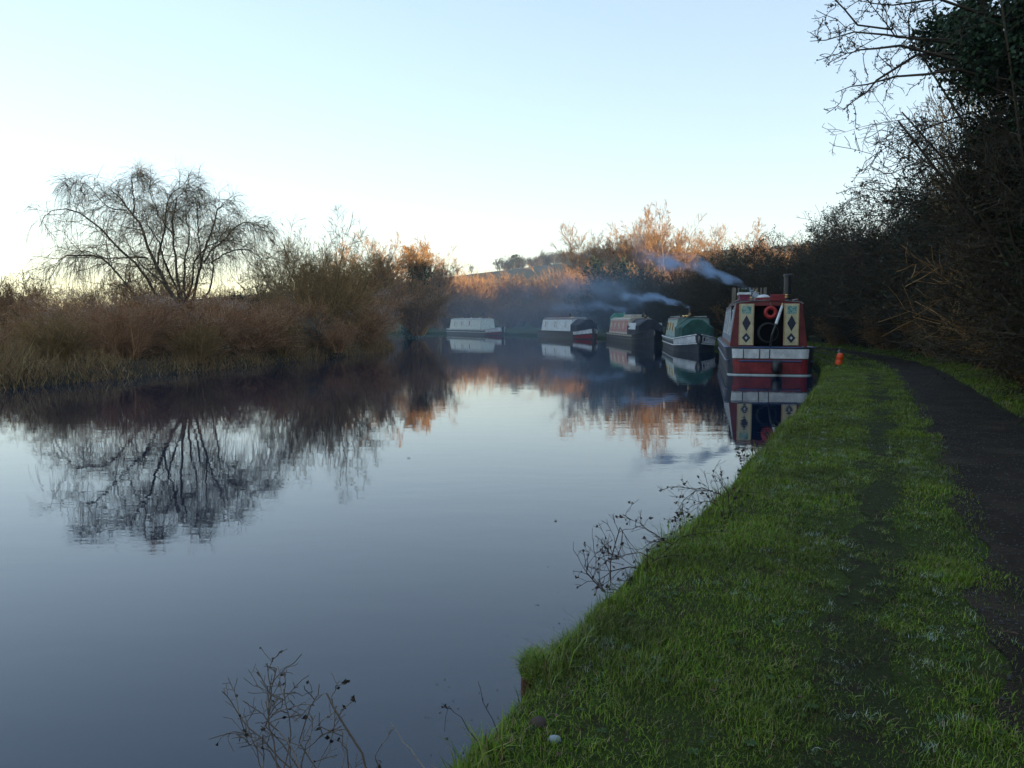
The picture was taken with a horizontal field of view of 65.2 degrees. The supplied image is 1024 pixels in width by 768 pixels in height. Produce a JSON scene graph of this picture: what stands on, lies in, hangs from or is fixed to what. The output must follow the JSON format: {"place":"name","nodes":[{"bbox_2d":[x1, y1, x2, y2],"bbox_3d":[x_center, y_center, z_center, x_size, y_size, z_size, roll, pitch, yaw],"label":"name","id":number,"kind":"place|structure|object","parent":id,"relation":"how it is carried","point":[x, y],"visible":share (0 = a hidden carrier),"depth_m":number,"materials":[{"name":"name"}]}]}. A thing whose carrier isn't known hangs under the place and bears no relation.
{"place":"outdoors","nodes":[
{"label":"outdoors","id":0,"kind":"place"},
{"bbox_2d":[0,334,385,388],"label":"ground","id":1,"kind":"structure","parent":0,"point":[135,369],"depth_m":23.94,"materials":[{"name":"plant"}]},
{"bbox_2d":[0,317,29,358],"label":"bush","id":2,"kind":"object","parent":1,"relation":"on","point":[3,332],"visible":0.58,"depth_m":23.20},
{"bbox_2d":[0,268,66,334],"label":"bush","id":3,"kind":"object","parent":1,"relation":"on","point":[7,297],"visible":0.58,"depth_m":53.98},
{"bbox_2d":[0,288,92,346],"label":"bush","id":4,"kind":"object","parent":1,"relation":"on","point":[23,315],"visible":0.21,"depth_m":29.44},
{"bbox_2d":[0,302,102,361],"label":"bush","id":5,"kind":"object","parent":1,"relation":"on","point":[57,337],"visible":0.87,"depth_m":22.70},
{"bbox_2d":[0,284,135,353],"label":"bush","id":6,"kind":"object","parent":1,"relation":"on","point":[51,314],"visible":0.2,"depth_m":25.84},
{"bbox_2d":[46,280,114,313],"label":"round tree","id":7,"kind":"object","parent":1,"relation":"on","point":[89,296],"visible":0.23,"depth_m":55.44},
{"bbox_2d":[0,329,167,363],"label":"weeds","id":8,"kind":"object","parent":1,"relation":"on","point":[30,349],"visible":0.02,"depth_m":23.16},
{"bbox_2d":[18,276,196,357],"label":"bush","id":9,"kind":"object","parent":1,"relation":"on","point":[169,307],"visible":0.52,"depth_m":25.35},
{"bbox_2d":[90,267,137,309],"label":"round tree","id":10,"kind":"object","parent":1,"relation":"on","point":[98,296],"visible":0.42,"depth_m":49.48,"materials":[{"name":"brown plant"}]},
{"bbox_2d":[75,296,166,359],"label":"bush","id":11,"kind":"object","parent":1,"relation":"on","point":[128,336],"visible":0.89,"depth_m":24.34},
{"bbox_2d":[13,156,291,328],"bbox_3d":[-14.127,-5.165,32.038,12.485,8.122,7.417,1,5,15],"label":"willow tree","id":12,"kind":"object","parent":1,"relation":"on","point":[174,218],"visible":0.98,"depth_m":31.06,"materials":[{"name":"brown plant"}]},
{"bbox_2d":[91,261,215,314],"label":"round tree","id":13,"kind":"object","parent":1,"relation":"on","point":[140,289],"visible":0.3,"depth_m":49.60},
{"bbox_2d":[93,283,274,358],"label":"bush","id":14,"kind":"object","parent":1,"relation":"on","point":[228,324],"visible":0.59,"depth_m":27.00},
{"bbox_2d":[134,284,239,348],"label":"bush","id":15,"kind":"object","parent":1,"relation":"on","point":[190,306],"visible":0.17,"depth_m":30.36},
{"bbox_2d":[157,315,235,362],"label":"bush","id":16,"kind":"object","parent":1,"relation":"on","point":[207,341],"visible":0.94,"depth_m":25.81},
{"bbox_2d":[0,328,394,390],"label":"reeds","id":17,"kind":"object","parent":1,"relation":"on","point":[18,370],"visible":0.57,"depth_m":23.07,"materials":[{"name":"plant"}]},
{"bbox_2d":[207,299,305,358],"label":"bush","id":18,"kind":"object","parent":1,"relation":"on","point":[266,340],"visible":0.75,"depth_m":29.14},
{"bbox_2d":[205,286,310,350],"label":"bush","id":19,"kind":"object","parent":1,"relation":"on","point":[272,308],"visible":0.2,"depth_m":32.68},
{"bbox_2d":[227,283,298,317],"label":"round tree","id":20,"kind":"object","parent":1,"relation":"on","point":[241,297],"visible":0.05,"depth_m":49.25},
{"bbox_2d":[247,314,312,355],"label":"bush","id":21,"kind":"object","parent":1,"relation":"on","point":[281,351],"visible":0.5,"depth_m":30.81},
{"bbox_2d":[250,292,336,349],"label":"bush","id":22,"kind":"object","parent":1,"relation":"on","point":[305,308],"visible":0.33,"depth_m":34.46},
{"bbox_2d":[225,223,387,320],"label":"sallow bush","id":23,"kind":"object","parent":1,"relation":"on","point":[256,271],"visible":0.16,"depth_m":41.79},
{"bbox_2d":[272,305,359,350],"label":"bush","id":24,"kind":"object","parent":1,"relation":"on","point":[314,330],"visible":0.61,"depth_m":34.06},
{"bbox_2d":[254,205,401,343],"bbox_3d":[-8.771,-4.649,38.578,6.693,7.305,9.808,1,5,7],"label":"sallow bush","id":25,"kind":"object","parent":1,"relation":"on","point":[333,293],"visible":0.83,"depth_m":37.43,"materials":[{"name":"plant"}]},
{"bbox_2d":[301,315,360,352],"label":"bush","id":26,"kind":"object","parent":1,"relation":"on","point":[328,333],"visible":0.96,"depth_m":33.96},
{"bbox_2d":[297,286,422,345],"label":"bush","id":27,"kind":"object","parent":1,"relation":"on","point":[372,332],"visible":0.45,"depth_m":39.44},
{"bbox_2d":[320,286,414,342],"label":"bush","id":28,"kind":"object","parent":1,"relation":"on","point":[384,308],"visible":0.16,"depth_m":42.97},
{"bbox_2d":[338,275,401,316],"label":"round tree","id":29,"kind":"object","parent":1,"relation":"on","point":[372,285],"visible":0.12,"depth_m":61.21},
{"bbox_2d":[342,231,417,308],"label":"bare tree","id":30,"kind":"object","parent":1,"relation":"on","point":[383,275],"visible":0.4,"depth_m":64.21,"materials":[{"name":"brown plant"}]},
{"bbox_2d":[358,238,410,330],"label":"bare tree","id":31,"kind":"object","parent":1,"relation":"on","point":[392,283],"visible":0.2,"depth_m":89.36,"materials":[{"name":"brown plant"}]},
{"bbox_2d":[384,274,453,335],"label":"round tree","id":32,"kind":"object","parent":1,"relation":"on","point":[423,315],"visible":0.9,"depth_m":71.11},
{"bbox_2d":[392,241,453,337],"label":"ivy tree","id":33,"kind":"object","parent":1,"relation":"on","point":[420,269],"visible":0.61,"depth_m":75.13,"materials":[{"name":"plant"}]},
{"bbox_2d":[400,235,464,330],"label":"bare tree","id":34,"kind":"object","parent":1,"relation":"on","point":[439,268],"visible":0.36,"depth_m":84.00,"materials":[{"name":"brown plant"}]},
{"bbox_2d":[0,333,819,767],"bbox_3d":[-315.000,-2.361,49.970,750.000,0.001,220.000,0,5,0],"label":"water","id":35,"kind":"structure","parent":0,"point":[400,533],"depth_m":6.17,"materials":[{"name":"blue liquid"}]},
{"bbox_2d":[209,647,348,767],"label":"dead stems","id":36,"kind":"object","parent":35,"relation":"in","point":[268,709],"visible":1,"depth_m":2.38,"materials":[{"name":"plant"}]},
{"bbox_2d":[286,673,366,767],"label":"bent stem","id":37,"kind":"object","parent":35,"relation":"in","point":[345,681],"visible":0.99,"depth_m":2.42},
{"bbox_2d":[315,727,393,767],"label":"bent stem","id":38,"kind":"object","parent":35,"relation":"in","point":[327,737],"visible":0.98,"depth_m":2.39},
{"bbox_2d":[446,312,504,335],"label":"narrowboat","id":39,"kind":"object","parent":35,"relation":"on","point":[472,326],"visible":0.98,"depth_m":88.02,"materials":[{"name":"white paint"}]},
{"bbox_2d":[537,314,597,339],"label":"narrowboat","id":40,"kind":"object","parent":35,"relation":"on","point":[575,328],"visible":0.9,"depth_m":70.52,"materials":[{"name":"white paint"}]},
{"bbox_2d":[606,312,663,344],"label":"narrowboat","id":41,"kind":"object","parent":35,"relation":"on","point":[644,330],"visible":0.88,"depth_m":54.36,"materials":[{"name":"beige paint"}]},
{"bbox_2d":[662,307,715,352],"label":"narrowboat","id":42,"kind":"object","parent":35,"relation":"on","point":[690,333],"visible":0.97,"depth_m":40.63,"materials":[{"name":"white paint"}]},
{"bbox_2d":[717,274,814,375],"bbox_3d":[9.221,-2.181,30.354,2.572,3.345,15.262,1,5,13],"label":"narrowboat","id":43,"kind":"object","parent":35,"relation":"on","point":[743,348],"visible":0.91,"depth_m":23.85,"materials":[{"name":"red paint"}]},
{"bbox_2d":[739,304,753,344],"bbox_3d":[7.072,-1.795,24.136,0.430,1.240,0.042,1,5,13],"label":"door","id":44,"kind":"structure","parent":43,"relation":"in","point":[746,311],"depth_m":24.13,"materials":[{"name":"beige paint"}]},
{"bbox_2d":[783,304,799,344],"bbox_3d":[8.335,-1.772,23.837,0.430,1.240,0.042,1,5,13],"label":"door","id":45,"kind":"structure","parent":43,"relation":"in","point":[791,311],"depth_m":23.83,"materials":[{"name":"beige paint"}]},
{"bbox_2d":[114,241,859,315],"bbox_3d":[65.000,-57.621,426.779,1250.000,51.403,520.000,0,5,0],"label":"hill","id":46,"kind":"structure","parent":0,"point":[528,273],"depth_m":353.82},
{"bbox_2d":[0,0,1010,308],"label":"sky","id":47,"kind":"structure","parent":0,"point":[480,128],"materials":[{"name":"blue"}]},
{"bbox_2d":[1,318,1023,767],"bbox_3d":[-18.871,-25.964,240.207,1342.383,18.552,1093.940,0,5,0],"label":"ground","id":48,"kind":"structure","parent":0,"point":[943,618],"depth_m":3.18,"materials":[{"name":"plant"}]},
{"bbox_2d":[429,291,472,328],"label":"bush","id":49,"kind":"object","parent":48,"relation":"on","point":[452,307],"visible":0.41,"depth_m":104.78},
{"bbox_2d":[428,268,501,316],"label":"bush","id":50,"kind":"object","parent":48,"relation":"on","point":[482,286],"visible":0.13,"depth_m":111.35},
{"bbox_2d":[445,290,491,318],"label":"bush","id":51,"kind":"object","parent":48,"relation":"on","point":[475,308],"visible":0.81,"depth_m":104.35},
{"bbox_2d":[443,270,503,317],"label":"bush","id":52,"kind":"object","parent":48,"relation":"on","point":[478,291],"visible":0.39,"depth_m":109.87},
{"bbox_2d":[486,294,536,327],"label":"bush","id":53,"kind":"object","parent":48,"relation":"on","point":[514,313],"visible":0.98,"depth_m":103.88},
{"bbox_2d":[479,269,543,325],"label":"bush","id":54,"kind":"object","parent":48,"relation":"on","point":[503,282],"visible":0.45,"depth_m":117.80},
{"bbox_2d":[506,643,559,702],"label":"grass tussock","id":55,"kind":"object","parent":48,"relation":"on","point":[527,662],"depth_m":3.18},
{"bbox_2d":[503,275,563,326],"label":"bush","id":56,"kind":"object","parent":48,"relation":"on","point":[531,298],"visible":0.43,"depth_m":114.89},
{"bbox_2d":[521,300,555,327],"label":"bush","id":57,"kind":"object","parent":48,"relation":"on","point":[537,322],"visible":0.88,"depth_m":109.02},
{"bbox_2d":[524,266,600,309],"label":"bush","id":58,"kind":"object","parent":48,"relation":"on","point":[558,283],"visible":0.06,"depth_m":115.84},
{"bbox_2d":[542,294,588,317],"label":"bush","id":59,"kind":"object","parent":48,"relation":"on","point":[557,310],"visible":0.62,"depth_m":103.82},
{"bbox_2d":[524,263,611,316],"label":"bush","id":60,"kind":"object","parent":48,"relation":"on","point":[569,283],"visible":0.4,"depth_m":110.77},
{"bbox_2d":[559,293,593,319],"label":"bush","id":61,"kind":"object","parent":48,"relation":"on","point":[580,303],"visible":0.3,"depth_m":104.80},
{"bbox_2d":[547,220,617,321],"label":"bare tree","id":62,"kind":"object","parent":48,"relation":"on","point":[599,256],"visible":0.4,"depth_m":120.62,"materials":[{"name":"brown plant"}]},
{"bbox_2d":[570,275,634,331],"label":"hedge bush","id":63,"kind":"object","parent":48,"relation":"on","point":[597,315],"visible":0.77,"depth_m":80.52,"materials":[{"name":"brown plant"}]},
{"bbox_2d":[568,252,663,324],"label":"bush","id":64,"kind":"object","parent":48,"relation":"on","point":[622,275],"visible":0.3,"depth_m":93.52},
{"bbox_2d":[600,216,658,282],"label":"bare tree","id":65,"kind":"object","parent":48,"relation":"on","point":[634,229],"visible":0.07,"depth_m":121.79,"materials":[{"name":"brown plant"}]},
{"bbox_2d":[588,204,676,277],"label":"bare tree","id":66,"kind":"object","parent":48,"relation":"on","point":[622,253],"visible":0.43,"depth_m":117.53,"materials":[{"name":"brown plant"}]},
{"bbox_2d":[607,272,674,326],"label":"hedge bush","id":67,"kind":"object","parent":48,"relation":"on","point":[631,311],"visible":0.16,"depth_m":75.03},
{"bbox_2d":[573,499,726,595],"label":"bramble","id":68,"kind":"object","parent":48,"relation":"on","point":[618,557],"visible":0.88,"depth_m":4.27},
{"bbox_2d":[616,263,711,332],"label":"hedge bush","id":69,"kind":"object","parent":48,"relation":"on","point":[638,293],"visible":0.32,"depth_m":70.64,"materials":[{"name":"brown plant"}]},
{"bbox_2d":[619,198,714,284],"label":"bare tree","id":70,"kind":"object","parent":48,"relation":"on","point":[678,250],"visible":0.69,"depth_m":113.88,"materials":[{"name":"brown plant"}]},
{"bbox_2d":[639,264,702,328],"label":"hedge bush","id":71,"kind":"object","parent":48,"relation":"on","point":[659,316],"visible":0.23,"depth_m":66.95,"materials":[{"name":"brown plant"}]},
{"bbox_2d":[647,254,727,319],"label":"hedge bush","id":72,"kind":"object","parent":48,"relation":"on","point":[669,292],"visible":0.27,"depth_m":63.20,"materials":[{"name":"brown plant"}]},
{"bbox_2d":[670,222,731,275],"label":"bare tree","id":73,"kind":"object","parent":48,"relation":"on","point":[704,251],"visible":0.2,"depth_m":124.85,"materials":[{"name":"brown plant"}]},
{"bbox_2d":[667,263,748,335],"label":"hedge bush","id":74,"kind":"object","parent":48,"relation":"on","point":[703,299],"visible":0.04,"depth_m":58.28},
{"bbox_2d":[659,461,766,535],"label":"bramble","id":75,"kind":"object","parent":48,"relation":"on","point":[691,494],"visible":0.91,"depth_m":5.47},
{"bbox_2d":[667,241,793,332],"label":"hedge bush","id":76,"kind":"object","parent":48,"relation":"on","point":[712,302],"visible":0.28,"depth_m":54.50,"materials":[{"name":"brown plant"}]},
{"bbox_2d":[734,439,756,474],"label":"bramble","id":77,"kind":"object","parent":48,"relation":"on","point":[742,451],"visible":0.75,"depth_m":7.69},
{"bbox_2d":[705,217,791,269],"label":"bare tree","id":78,"kind":"object","parent":48,"relation":"on","point":[755,229],"visible":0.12,"depth_m":121.72,"materials":[{"name":"brown plant"}]},
{"bbox_2d":[692,222,824,318],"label":"hedge bush","id":79,"kind":"object","parent":48,"relation":"on","point":[735,267],"visible":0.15,"depth_m":50.52,"materials":[{"name":"brown plant"}]},
{"bbox_2d":[699,224,822,336],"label":"hedge bush","id":80,"kind":"object","parent":48,"relation":"on","point":[772,272],"visible":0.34,"depth_m":48.29,"materials":[{"name":"brown plant"}]},
{"bbox_2d":[516,373,1023,767],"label":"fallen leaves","id":81,"kind":"object","parent":48,"relation":"on","point":[627,739],"visible":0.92,"depth_m":4.40,"materials":[{"name":"brown plant"}]},
{"bbox_2d":[530,403,1023,766],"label":"weeds","id":82,"kind":"object","parent":48,"relation":"on","point":[752,742],"visible":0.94,"depth_m":3.39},
{"bbox_2d":[791,287,827,341],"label":"hedge bush","id":83,"kind":"object","parent":48,"relation":"on","point":[808,332],"visible":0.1,"depth_m":43.78,"materials":[{"name":"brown plant"}]},
{"bbox_2d":[803,293,826,344],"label":"hedge bush","id":84,"kind":"object","parent":48,"relation":"on","point":[811,324],"visible":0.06,"depth_m":41.64,"materials":[{"name":"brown plant"}]},
{"bbox_2d":[764,222,866,341],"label":"hedge bush","id":85,"kind":"object","parent":48,"relation":"on","point":[803,284],"visible":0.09,"depth_m":43.70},
{"bbox_2d":[778,189,908,350],"bbox_3d":[16.719,-4.824,33.817,9.691,7.246,8.818,0,5,1],"label":"hedge bush","id":86,"kind":"object","parent":48,"relation":"on","point":[834,258],"visible":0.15,"depth_m":34.48,"materials":[{"name":"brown plant"}]},
{"bbox_2d":[777,203,909,344],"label":"hedge bush","id":87,"kind":"object","parent":48,"relation":"on","point":[808,272],"visible":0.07,"depth_m":40.29,"materials":[{"name":"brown plant"}]},
{"bbox_2d":[789,170,937,344],"bbox_3d":[17.553,-5.507,36.855,9.630,8.218,8.762,4,6,43],"label":"hedge bush","id":88,"kind":"object","parent":48,"relation":"on","point":[809,279],"visible":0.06,"depth_m":37.18,"materials":[{"name":"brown plant"}]},
{"bbox_2d":[796,180,935,349],"bbox_3d":[15.503,-4.310,29.567,9.673,6.982,11.303,1,5,16],"label":"hedge bush","id":89,"kind":"object","parent":48,"relation":"on","point":[876,270],"visible":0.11,"depth_m":28.44,"materials":[{"name":"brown plant"}]},
{"bbox_2d":[845,306,902,350],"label":"hedge bush","id":90,"kind":"object","parent":48,"relation":"on","point":[872,333],"visible":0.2,"depth_m":33.25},
{"bbox_2d":[824,191,937,344],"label":"hedge bush","id":91,"kind":"object","parent":48,"relation":"on","point":[885,325],"depth_m":31.13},
{"bbox_2d":[854,285,921,351],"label":"hedge bush","id":92,"kind":"object","parent":48,"relation":"on","point":[886,329],"visible":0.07,"depth_m":31.34,"materials":[{"name":"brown plant"}]},
{"bbox_2d":[825,149,961,344],"bbox_3d":[15.600,-4.622,25.819,9.211,8.150,10.124,-2,5,-23],"label":"hedge bush","id":93,"kind":"object","parent":48,"relation":"on","point":[880,297],"visible":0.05,"depth_m":26.58,"materials":[{"name":"brown plant"}]},
{"bbox_2d":[869,295,930,355],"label":"hedge bush","id":94,"kind":"object","parent":48,"relation":"on","point":[887,327],"visible":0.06,"depth_m":28.61,"materials":[{"name":"brown plant"}]},
{"bbox_2d":[807,0,1023,328],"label":"ivy tree","id":95,"kind":"object","parent":48,"relation":"on","point":[978,56],"visible":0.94,"depth_m":10.08,"materials":[{"name":"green plant"}]},
{"bbox_2d":[859,162,972,356],"bbox_3d":[14.613,-3.571,22.976,8.508,6.380,7.741,-2,5,-20],"label":"hedge bush","id":96,"kind":"object","parent":48,"relation":"on","point":[910,272],"visible":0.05,"depth_m":23.52,"materials":[{"name":"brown plant"}]},
{"bbox_2d":[885,294,953,357],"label":"hedge bush","id":97,"kind":"object","parent":48,"relation":"on","point":[909,328],"visible":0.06,"depth_m":26.65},
{"bbox_2d":[829,87,1023,395],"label":"hedge bush","id":98,"kind":"object","parent":48,"relation":"on","point":[960,249],"visible":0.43,"depth_m":11.81,"materials":[{"name":"brown plant"}]},
{"bbox_2d":[869,146,984,337],"bbox_3d":[14.326,-3.579,22.102,7.933,6.611,9.066,3,5,34],"label":"hedge bush","id":99,"kind":"object","parent":48,"relation":"on","point":[906,219],"visible":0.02,"depth_m":22.47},
{"bbox_2d":[857,101,1000,358],"bbox_3d":[11.398,-3.303,15.603,7.629,7.158,8.385,-1,5,-12],"label":"hedge bush","id":100,"kind":"object","parent":48,"relation":"on","point":[921,267],"visible":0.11,"depth_m":16.64,"materials":[{"name":"brown plant"}]},
{"bbox_2d":[915,300,968,366],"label":"hedge bush","id":101,"kind":"object","parent":48,"relation":"on","point":[966,361],"visible":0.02,"depth_m":22.50,"materials":[{"name":"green plant"}]},
{"bbox_2d":[904,79,987,235],"bbox_3d":[13.750,-4.551,22.005,5.254,8.065,4.109,3,5,33],"label":"bare tree","id":102,"kind":"object","parent":48,"relation":"on","point":[939,128],"visible":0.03,"depth_m":22.33,"materials":[{"name":"brown plant"}]},
{"bbox_2d":[877,229,1023,386],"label":"hedge bush","id":103,"kind":"object","parent":48,"relation":"on","point":[961,322],"visible":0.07,"depth_m":14.85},
{"bbox_2d":[906,288,998,368],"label":"hedge bush","id":104,"kind":"object","parent":48,"relation":"on","point":[947,336],"depth_m":20.29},
{"bbox_2d":[895,234,1014,379],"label":"hedge bush","id":105,"kind":"object","parent":48,"relation":"on","point":[924,318],"visible":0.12,"depth_m":17.06,"materials":[{"name":"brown plant"}]},
{"bbox_2d":[919,76,1018,242],"bbox_3d":[12.739,-4.452,19.376,4.191,8.226,5.359,-1,5,-17],"label":"bare tree","id":106,"kind":"object","parent":48,"relation":"on","point":[949,132],"visible":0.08,"depth_m":20.86,"materials":[{"name":"brown plant"}]},
{"bbox_2d":[917,191,1023,401],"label":"hedge bush","id":107,"kind":"object","parent":48,"relation":"on","point":[1020,341],"visible":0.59,"depth_m":11.05,"materials":[{"name":"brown plant"}]},
{"bbox_2d":[928,236,1023,399],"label":"hedge bush","id":108,"kind":"object","parent":48,"relation":"on","point":[1009,363],"visible":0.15,"depth_m":12.99,"materials":[{"name":"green plant"}]},
{"bbox_2d":[938,89,1023,365],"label":"hedge bush","id":109,"kind":"object","parent":48,"relation":"on","point":[1007,200],"visible":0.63,"depth_m":10.21,"materials":[{"name":"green plant"}]},
{"bbox_2d":[530,716,546,728],"bbox_3d":[0.090,1.124,2.656,0.053,0.025,0.069,-1,5,-16],"label":"stone","id":110,"kind":"object","parent":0,"point":[539,720],"visible":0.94,"depth_m":2.65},
{"bbox_2d":[604,334,924,767],"bbox_3d":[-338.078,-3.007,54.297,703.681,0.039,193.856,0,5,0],"label":"path","id":111,"kind":"structure","parent":0,"point":[869,575],"depth_m":3.23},
{"bbox_2d":[716,339,1023,741],"bbox_3d":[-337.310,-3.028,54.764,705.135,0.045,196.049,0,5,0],"label":"path","id":112,"kind":"structure","parent":0,"point":[998,498],"depth_m":6.33,"materials":[{"name":"asphalt"}]},
{"bbox_2d":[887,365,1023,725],"bbox_3d":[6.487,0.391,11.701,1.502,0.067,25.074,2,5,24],"label":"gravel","id":113,"kind":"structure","parent":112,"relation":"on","point":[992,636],"depth_m":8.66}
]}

